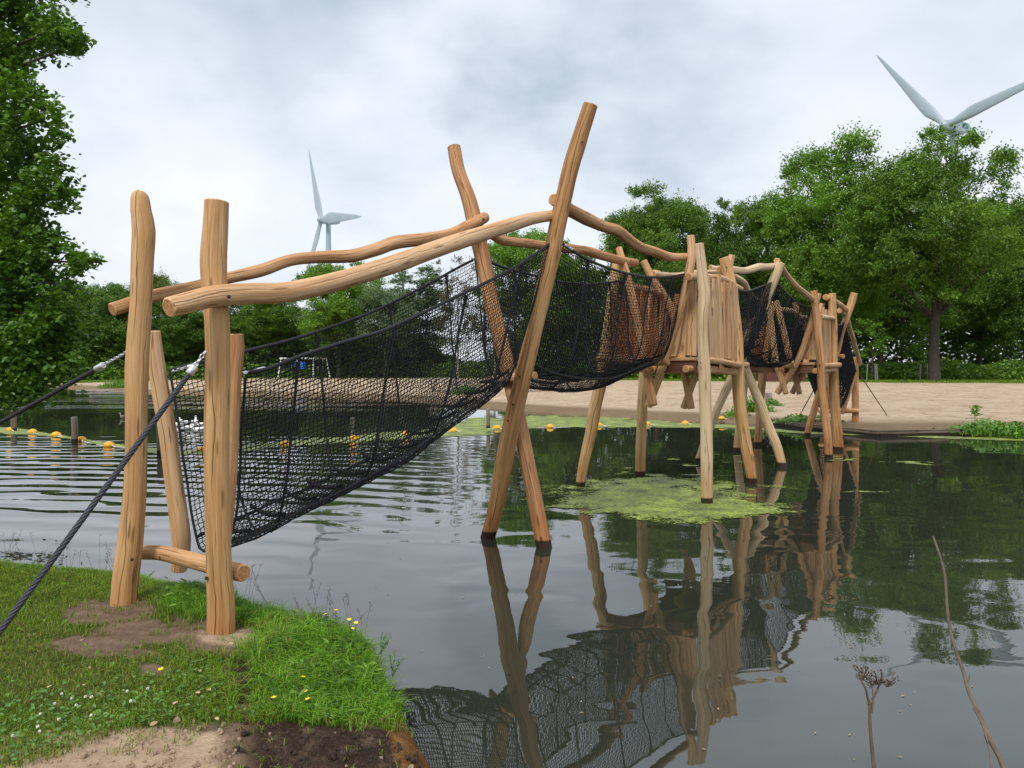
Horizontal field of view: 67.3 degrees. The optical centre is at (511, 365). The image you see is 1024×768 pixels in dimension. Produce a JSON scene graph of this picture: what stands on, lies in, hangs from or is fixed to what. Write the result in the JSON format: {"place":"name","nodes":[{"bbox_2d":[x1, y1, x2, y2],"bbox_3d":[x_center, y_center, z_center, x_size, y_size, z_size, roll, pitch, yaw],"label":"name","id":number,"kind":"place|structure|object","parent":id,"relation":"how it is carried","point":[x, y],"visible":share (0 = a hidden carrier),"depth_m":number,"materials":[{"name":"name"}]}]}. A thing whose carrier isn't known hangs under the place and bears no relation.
{"place":"outdoors","nodes":[
{"label":"outdoors","id":0,"kind":"place"},
{"bbox_2d":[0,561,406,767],"bbox_3d":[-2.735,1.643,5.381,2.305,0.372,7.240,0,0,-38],"label":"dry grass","id":1,"kind":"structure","parent":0,"point":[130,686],"depth_m":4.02,"materials":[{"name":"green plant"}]},
{"bbox_2d":[0,571,429,767],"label":"ground","id":2,"kind":"structure","parent":0,"point":[135,631],"depth_m":3.48,"materials":[{"name":"soil"}]},
{"bbox_2d":[0,0,107,417],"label":"alder tree","id":3,"kind":"object","parent":2,"relation":"on","point":[33,364],"visible":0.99,"depth_m":10.88,"materials":[{"name":"green plant"}]},
{"bbox_2d":[0,597,353,759],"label":"clover leaves","id":4,"kind":"object","parent":2,"relation":"on","point":[43,691],"visible":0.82,"depth_m":3.47,"materials":[{"name":"green plant"}]},
{"bbox_2d":[1,532,372,634],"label":"seed stalks","id":5,"kind":"object","parent":2,"relation":"on","point":[234,586],"visible":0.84,"depth_m":5.20,"materials":[{"name":"plant"}]},
{"bbox_2d":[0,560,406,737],"bbox_3d":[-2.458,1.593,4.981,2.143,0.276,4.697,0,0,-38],"label":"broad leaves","id":6,"kind":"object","parent":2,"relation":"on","point":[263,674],"visible":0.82,"depth_m":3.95,"materials":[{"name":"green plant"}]},
{"bbox_2d":[0,559,416,733],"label":"lush grass","id":7,"kind":"structure","parent":2,"relation":"on","point":[315,643],"depth_m":4.09,"materials":[{"name":"green plant"}]},
{"bbox_2d":[380,632,390,654],"bbox_3d":[-0.712,1.550,4.293,0.063,0.125,0.085,0,0,-31],"label":"leafy weed","id":8,"kind":"object","parent":7,"relation":"on","point":[382,647],"visible":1,"depth_m":4.29,"materials":[{"name":"green plant"}]},
{"bbox_2d":[389,650,404,677],"bbox_3d":[-0.597,1.545,3.973,0.085,0.135,0.067,0,0,-21],"label":"leafy weed","id":9,"kind":"object","parent":7,"relation":"on","point":[397,665],"visible":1,"depth_m":3.97,"materials":[{"name":"green plant"}]},
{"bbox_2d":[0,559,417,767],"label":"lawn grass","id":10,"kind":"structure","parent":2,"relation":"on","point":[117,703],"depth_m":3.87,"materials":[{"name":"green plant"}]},
{"bbox_2d":[30,716,422,767],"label":"soil clods","id":11,"kind":"object","parent":2,"relation":"on","point":[342,754],"visible":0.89,"depth_m":3.18,"materials":[{"name":"brown soil"}]},
{"bbox_2d":[0,102,886,636],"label":"climbing bridge","id":12,"kind":"structure","parent":2,"relation":"on","point":[708,324],"depth_m":7.27,"materials":[{"name":"brown wood"}]},
{"bbox_2d":[850,664,898,767],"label":"dead umbel","id":13,"kind":"object","parent":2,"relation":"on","point":[878,682],"visible":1,"depth_m":2.00,"materials":[{"name":"brown plant"}]},
{"bbox_2d":[932,536,1005,767],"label":"dead reed","id":14,"kind":"object","parent":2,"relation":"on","point":[988,739],"visible":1,"depth_m":2.14,"materials":[{"name":"brown plant"}]},
{"bbox_2d":[0,388,1023,767],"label":"water","id":15,"kind":"structure","parent":0,"point":[626,644],"depth_m":6.77,"materials":[{"name":"grey liquid"}]},
{"bbox_2d":[10,410,16,430],"bbox_3d":[-14.401,2.005,22.234,0.173,1.409,0.171,0,0,0],"label":"mooring post","id":16,"kind":"object","parent":15,"relation":"in","point":[14,423],"visible":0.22,"depth_m":22.18,"materials":[{"name":"grey wood"}]},
{"bbox_2d":[28,429,36,433],"bbox_3d":[-13.383,1.865,21.541,0.385,0.176,0.215,0,0,31],"label":"yellow buoy","id":17,"kind":"object","parent":15,"relation":"on","point":[33,431],"visible":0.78,"depth_m":21.50,"materials":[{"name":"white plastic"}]},
{"bbox_2d":[51,432,61,435],"bbox_3d":[-12.169,1.865,20.648,0.385,0.176,0.215,0,0,8],"label":"yellow buoy","id":18,"kind":"object","parent":15,"relation":"on","point":[56,434],"visible":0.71,"depth_m":20.58,"materials":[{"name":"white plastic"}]},
{"bbox_2d":[71,417,77,442],"bbox_3d":[-10.825,1.989,19.038,0.156,1.439,0.154,0,0,0],"label":"mooring post","id":19,"kind":"object","parent":15,"relation":"in","point":[74,429],"visible":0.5,"depth_m":18.98,"materials":[{"name":"grey wood"}]},
{"bbox_2d":[78,436,86,441],"bbox_3d":[-10.741,1.865,19.252,0.385,0.176,0.215,0,0,35],"label":"yellow buoy","id":20,"kind":"object","parent":15,"relation":"on","point":[81,438],"visible":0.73,"depth_m":19.21,"materials":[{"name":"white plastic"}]},
{"bbox_2d":[103,441,114,446],"bbox_3d":[-9.353,1.865,17.964,0.385,0.176,0.215,0,0,13],"label":"yellow buoy","id":21,"kind":"object","parent":15,"relation":"on","point":[108,444],"visible":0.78,"depth_m":17.90,"materials":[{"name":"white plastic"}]},
{"bbox_2d":[156,425,160,454],"bbox_3d":[-7.532,1.983,16.457,0.136,1.449,0.136,0,0,0],"label":"mooring post","id":22,"kind":"object","parent":15,"relation":"in","point":[158,448],"visible":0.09,"depth_m":16.40,"materials":[{"name":"grey wood"}]},
{"bbox_2d":[179,417,187,424],"bbox_3d":[-10.564,1.791,24.696,0.484,0.278,0.223,0,0,20],"label":"white goose","id":23,"kind":"object","parent":15,"relation":"on","point":[185,422],"visible":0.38,"depth_m":24.61,"materials":[{"name":"white"}]},
{"bbox_2d":[182,422,198,429],"bbox_3d":[-9.435,1.791,22.583,0.484,0.278,0.223,0,0,-6],"label":"white goose","id":24,"kind":"object","parent":15,"relation":"on","point":[187,427],"visible":0.62,"depth_m":22.52,"materials":[{"name":"white"}]},
{"bbox_2d":[190,424,203,431],"bbox_3d":[-8.923,1.784,21.894,0.513,0.294,0.236,0,0,-9],"label":"white goose","id":25,"kind":"object","parent":15,"relation":"on","point":[196,428],"visible":0.56,"depth_m":21.83,"materials":[{"name":"white"}]},
{"bbox_2d":[60,427,546,450],"bbox_3d":[-4.026,1.899,20.481,20.260,0.039,6.276,0,0,-8],"label":"buoy line","id":26,"kind":"object","parent":15,"relation":"on","point":[279,445],"visible":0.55,"depth_m":20.74,"materials":[{"name":"yellow plastic"}]},
{"bbox_2d":[350,417,354,435],"bbox_3d":[-4.079,2.017,19.681,0.110,1.377,0.106,0,0,0],"label":"mooring post","id":27,"kind":"object","parent":15,"relation":"in","point":[353,426],"visible":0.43,"depth_m":19.64,"materials":[{"name":"grey wood"}]},
{"bbox_2d":[486,408,489,427],"bbox_3d":[-0.726,2.003,23.302,0.129,1.408,0.127,0,0,0],"label":"mooring post","id":28,"kind":"object","parent":15,"relation":"in","point":[487,417],"visible":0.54,"depth_m":23.26,"materials":[{"name":"grey wood"}]},
{"bbox_2d":[0,415,1023,454],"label":"algae belt","id":29,"kind":"object","parent":15,"relation":"on","point":[473,426],"visible":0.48,"depth_m":23.46,"materials":[{"name":"green plant"}]},
{"bbox_2d":[543,469,801,523],"bbox_3d":[3.143,1.892,11.592,6.685,0.005,5.985,0,0,0],"label":"algae mat","id":30,"kind":"object","parent":15,"relation":"on","point":[663,498],"visible":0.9,"depth_m":10.70,"materials":[{"name":"green plant"}]},
{"bbox_2d":[376,466,992,759],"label":"floating specks","id":31,"kind":"object","parent":15,"relation":"on","point":[678,584],"visible":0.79,"depth_m":5.26,"materials":[{"name":"green plant"}]},
{"bbox_2d":[629,455,932,491],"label":"algae flecks","id":32,"kind":"object","parent":15,"relation":"on","point":[912,462],"visible":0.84,"depth_m":14.71,"materials":[{"name":"green plant"}]},
{"bbox_2d":[3,0,1023,365],"label":"sky","id":33,"kind":"structure","parent":0,"point":[183,104],"materials":[{"name":"white"}]},
{"bbox_2d":[50,370,1023,434],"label":"beach","id":34,"kind":"structure","parent":0,"point":[917,406],"depth_m":35.60,"materials":[{"name":"beige sand"}]},
{"bbox_2d":[13,317,91,354],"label":"broadleaf tree","id":35,"kind":"object","parent":34,"relation":"on","point":[82,338],"visible":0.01,"depth_m":85.38,"materials":[{"name":"green plant"}]},
{"bbox_2d":[56,276,129,377],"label":"broadleaf tree","id":36,"kind":"object","parent":34,"relation":"on","point":[89,290],"visible":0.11,"depth_m":89.71,"materials":[{"name":"green plant"}]},
{"bbox_2d":[76,389,124,393],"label":"plank jetty","id":37,"kind":"object","parent":34,"relation":"on","point":[102,392],"visible":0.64,"depth_m":51.47,"materials":[{"name":"grey wood"}]},
{"bbox_2d":[97,377,124,387],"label":"shore plant","id":38,"kind":"object","parent":34,"relation":"on","point":[117,384],"visible":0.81,"depth_m":58.73,"materials":[{"name":"green plant"}]},
{"bbox_2d":[76,281,163,377],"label":"broadleaf tree","id":39,"kind":"object","parent":34,"relation":"on","point":[114,333],"visible":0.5,"depth_m":86.10,"materials":[{"name":"green plant"}]},
{"bbox_2d":[125,267,180,317],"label":"feathery tree","id":40,"kind":"object","parent":34,"relation":"on","point":[160,281],"visible":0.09,"depth_m":102.42,"materials":[{"name":"green plant"}]},
{"bbox_2d":[151,302,204,364],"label":"broadleaf tree","id":41,"kind":"object","parent":34,"relation":"on","point":[184,339],"visible":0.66,"depth_m":88.01,"materials":[{"name":"green plant"}]},
{"bbox_2d":[191,305,261,363],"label":"broadleaf tree","id":42,"kind":"object","parent":34,"relation":"on","point":[236,319],"visible":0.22,"depth_m":89.93,"materials":[{"name":"green plant"}]},
{"bbox_2d":[231,299,310,370],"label":"broadleaf tree","id":43,"kind":"object","parent":34,"relation":"on","point":[276,314],"visible":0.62,"depth_m":88.12,"materials":[{"name":"green plant"}]},
{"bbox_2d":[278,358,329,376],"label":"swing set","id":44,"kind":"object","parent":34,"relation":"on","point":[302,365],"visible":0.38,"depth_m":83.80,"materials":[{"name":"grey paint"}]},
{"bbox_2d":[306,152,360,303],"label":"wind turbine","id":45,"kind":"object","parent":34,"relation":"on","point":[329,219],"visible":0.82,"depth_m":413.38,"materials":[{"name":"white metal"}]},
{"bbox_2d":[291,261,388,377],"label":"broadleaf tree","id":46,"kind":"object","parent":34,"relation":"on","point":[336,308],"visible":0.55,"depth_m":81.69,"materials":[{"name":"green plant"}]},
{"bbox_2d":[350,282,419,377],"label":"broadleaf tree","id":47,"kind":"object","parent":34,"relation":"on","point":[387,296],"visible":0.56,"depth_m":80.51,"materials":[{"name":"green plant"}]},
{"bbox_2d":[383,270,423,375],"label":"poplar tree","id":48,"kind":"object","parent":34,"relation":"on","point":[401,278],"visible":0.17,"depth_m":85.08,"materials":[{"name":"green plant"}]},
{"bbox_2d":[408,262,450,365],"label":"poplar tree","id":49,"kind":"object","parent":34,"relation":"on","point":[426,279],"visible":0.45,"depth_m":87.28,"materials":[{"name":"green plant"}]},
{"bbox_2d":[427,378,459,389],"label":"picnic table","id":50,"kind":"object","parent":34,"relation":"on","point":[442,383],"visible":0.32,"depth_m":48.12,"materials":[{"name":"wood"}]},
{"bbox_2d":[433,250,478,381],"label":"birch tree","id":51,"kind":"object","parent":34,"relation":"on","point":[452,279],"visible":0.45,"depth_m":65.87,"materials":[{"name":"green plant"}]},
{"bbox_2d":[449,382,486,394],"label":"shore plant","id":52,"kind":"object","parent":34,"relation":"on","point":[464,389],"visible":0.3,"depth_m":44.58,"materials":[{"name":"green plant"}]},
{"bbox_2d":[473,279,520,374],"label":"birch tree","id":53,"kind":"object","parent":34,"relation":"on","point":[489,327],"visible":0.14,"depth_m":69.94,"materials":[{"name":"green plant"}]},
{"bbox_2d":[472,226,584,342],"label":"broadleaf tree","id":54,"kind":"object","parent":34,"relation":"on","point":[506,256],"visible":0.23,"depth_m":75.64,"materials":[{"name":"green plant"}]},
{"bbox_2d":[48,375,1023,383],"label":"lawn verge","id":55,"kind":"structure","parent":34,"relation":"on","point":[879,380],"depth_m":65.72,"materials":[{"name":"green plant"}]},
{"bbox_2d":[61,344,1023,379],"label":"undergrowth","id":56,"kind":"object","parent":34,"relation":"on","point":[891,370],"visible":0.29,"depth_m":77.90,"materials":[{"name":"green plant"}]},
{"bbox_2d":[74,252,1023,378],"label":"woodland","id":57,"kind":"object","parent":34,"relation":"on","point":[1014,348],"visible":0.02,"depth_m":91.34,"materials":[{"name":"green plant"}]},
{"bbox_2d":[543,239,608,374],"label":"broadleaf tree","id":58,"kind":"object","parent":34,"relation":"on","point":[588,257],"visible":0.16,"depth_m":80.72,"materials":[{"name":"green plant"}]},
{"bbox_2d":[594,178,718,377],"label":"broadleaf tree","id":59,"kind":"object","parent":34,"relation":"on","point":[659,223],"visible":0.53,"depth_m":75.40,"materials":[{"name":"green plant"}]},
{"bbox_2d":[668,196,761,377],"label":"broadleaf tree","id":60,"kind":"object","parent":34,"relation":"on","point":[720,227],"visible":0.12,"depth_m":79.39,"materials":[{"name":"green plant"}]},
{"bbox_2d":[719,406,750,418],"bbox_3d":[7.677,1.634,26.291,1.476,0.492,1.441,0,0,33],"label":"shore plant","id":61,"kind":"object","parent":34,"relation":"on","point":[731,414],"visible":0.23,"depth_m":26.24,"materials":[{"name":"green plant"}]},
{"bbox_2d":[727,395,776,412],"bbox_3d":[8.761,1.450,28.160,2.650,0.776,2.170,0,0,0],"label":"shore plant","id":62,"kind":"object","parent":34,"relation":"on","point":[750,406],"visible":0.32,"depth_m":27.82,"materials":[{"name":"green plant"}]},
{"bbox_2d":[717,185,806,321],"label":"broadleaf tree","id":63,"kind":"object","parent":34,"relation":"on","point":[750,220],"visible":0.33,"depth_m":78.91,"materials":[{"name":"green plant"}]},
{"bbox_2d":[765,393,771,401],"bbox_3d":[11.141,1.848,33.411,0.289,1.336,0.293,0,0,0],"label":"mooring post","id":64,"kind":"object","parent":34,"relation":"on","point":[768,396],"visible":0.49,"depth_m":33.30,"materials":[{"name":"grey wood"}]},
{"bbox_2d":[765,398,784,405],"bbox_3d":[10.576,1.555,31.192,1.161,0.475,1.142,0,0,38],"label":"shore plant","id":65,"kind":"object","parent":34,"relation":"on","point":[773,402],"visible":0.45,"depth_m":30.96,"materials":[{"name":"green plant"}]},
{"bbox_2d":[771,419,801,428],"bbox_3d":[8.466,1.854,23.870,0.090,0.252,2.003,0,0,-7],"label":"retaining board","id":66,"kind":"object","parent":34,"relation":"on","point":[793,425],"visible":0.64,"depth_m":23.58,"materials":[{"name":"grey wood"}]},
{"bbox_2d":[772,413,821,424],"bbox_3d":[8.979,1.647,23.918,1.718,0.333,1.676,0,0,29],"label":"shore plant","id":67,"kind":"object","parent":34,"relation":"on","point":[801,418],"visible":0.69,"depth_m":23.78,"materials":[{"name":"green plant"}]},
{"bbox_2d":[800,424,822,430],"bbox_3d":[8.867,1.854,22.347,0.090,0.252,1.190,0,0,-28],"label":"retaining board","id":68,"kind":"object","parent":34,"relation":"on","point":[814,428],"visible":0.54,"depth_m":22.40,"materials":[{"name":"grey wood"}]},
{"bbox_2d":[769,247,861,361],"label":"broadleaf tree","id":69,"kind":"object","parent":34,"relation":"on","point":[827,308],"visible":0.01,"depth_m":84.14,"materials":[{"name":"green plant"}]},
{"bbox_2d":[753,120,899,331],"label":"broadleaf tree","id":70,"kind":"object","parent":34,"relation":"on","point":[814,258],"visible":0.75,"depth_m":72.08,"materials":[{"name":"green plant"}]},
{"bbox_2d":[842,427,878,436],"bbox_3d":[9.452,1.854,21.121,0.090,0.252,1.516,0,0,-23],"label":"retaining board","id":71,"kind":"object","parent":34,"relation":"on","point":[864,432],"visible":0.54,"depth_m":20.93,"materials":[{"name":"grey wood"}]},
{"bbox_2d":[852,318,893,380],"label":"staked sapling","id":72,"kind":"object","parent":34,"relation":"on","point":[877,342],"visible":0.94,"depth_m":65.95,"materials":[{"name":"green plant"}]},
{"bbox_2d":[822,251,931,371],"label":"broadleaf tree","id":73,"kind":"object","parent":34,"relation":"on","point":[901,309],"visible":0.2,"depth_m":84.32,"materials":[{"name":"green plant"}]},
{"bbox_2d":[879,429,928,436],"bbox_3d":[10.474,1.854,20.575,1.473,0.252,0.090,0,0,-12],"label":"retaining board","id":74,"kind":"object","parent":34,"relation":"on","point":[894,433],"visible":0.82,"depth_m":20.53,"materials":[{"name":"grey wood"}]},
{"bbox_2d":[905,325,942,379],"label":"staked sapling","id":75,"kind":"object","parent":34,"relation":"on","point":[915,347],"visible":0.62,"depth_m":69.88,"materials":[{"name":"green plant"}]},
{"bbox_2d":[831,119,1023,380],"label":"oak tree","id":76,"kind":"object","parent":34,"relation":"on","point":[978,236],"visible":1,"depth_m":63.27,"materials":[{"name":"green plant"}]},
{"bbox_2d":[927,429,972,435],"bbox_3d":[11.899,1.854,20.875,1.425,0.252,0.090,0,0,-12],"label":"retaining board","id":77,"kind":"object","parent":34,"relation":"on","point":[939,432],"visible":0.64,"depth_m":20.80,"materials":[{"name":"grey wood"}]},
{"bbox_2d":[877,55,1023,360],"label":"wind turbine","id":78,"kind":"object","parent":34,"relation":"on","point":[924,106],"visible":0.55,"depth_m":250.65,"materials":[{"name":"white metal"}]},
{"bbox_2d":[911,250,1019,366],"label":"broadleaf tree","id":79,"kind":"object","parent":34,"relation":"on","point":[970,317],"visible":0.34,"depth_m":86.18,"materials":[{"name":"green plant"}]},
{"bbox_2d":[969,405,982,417],"bbox_3d":[14.970,1.521,24.851,0.424,0.518,0.380,0,0,21],"label":"shore plant","id":80,"kind":"object","parent":34,"relation":"on","point":[973,411],"visible":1,"depth_m":24.82,"materials":[{"name":"green plant"}]},
{"bbox_2d":[932,418,1023,437],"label":"shore plant","id":81,"kind":"object","parent":34,"relation":"on","point":[989,427],"visible":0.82,"depth_m":20.54,"materials":[{"name":"green plant"}]},
{"bbox_2d":[962,202,1023,359],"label":"broadleaf tree","id":82,"kind":"object","parent":34,"relation":"on","point":[1011,289],"visible":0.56,"depth_m":79.78,"materials":[{"name":"green plant"}]},
{"bbox_2d":[989,421,1023,438],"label":"shore plant","id":83,"kind":"object","parent":34,"relation":"on","point":[1020,433],"visible":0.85,"depth_m":20.05,"materials":[{"name":"green plant"}]},
{"bbox_2d":[755,373,805,381],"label":"red shed","id":84,"kind":"structure","parent":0,"point":[771,377],"depth_m":64.00,"materials":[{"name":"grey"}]}
]}

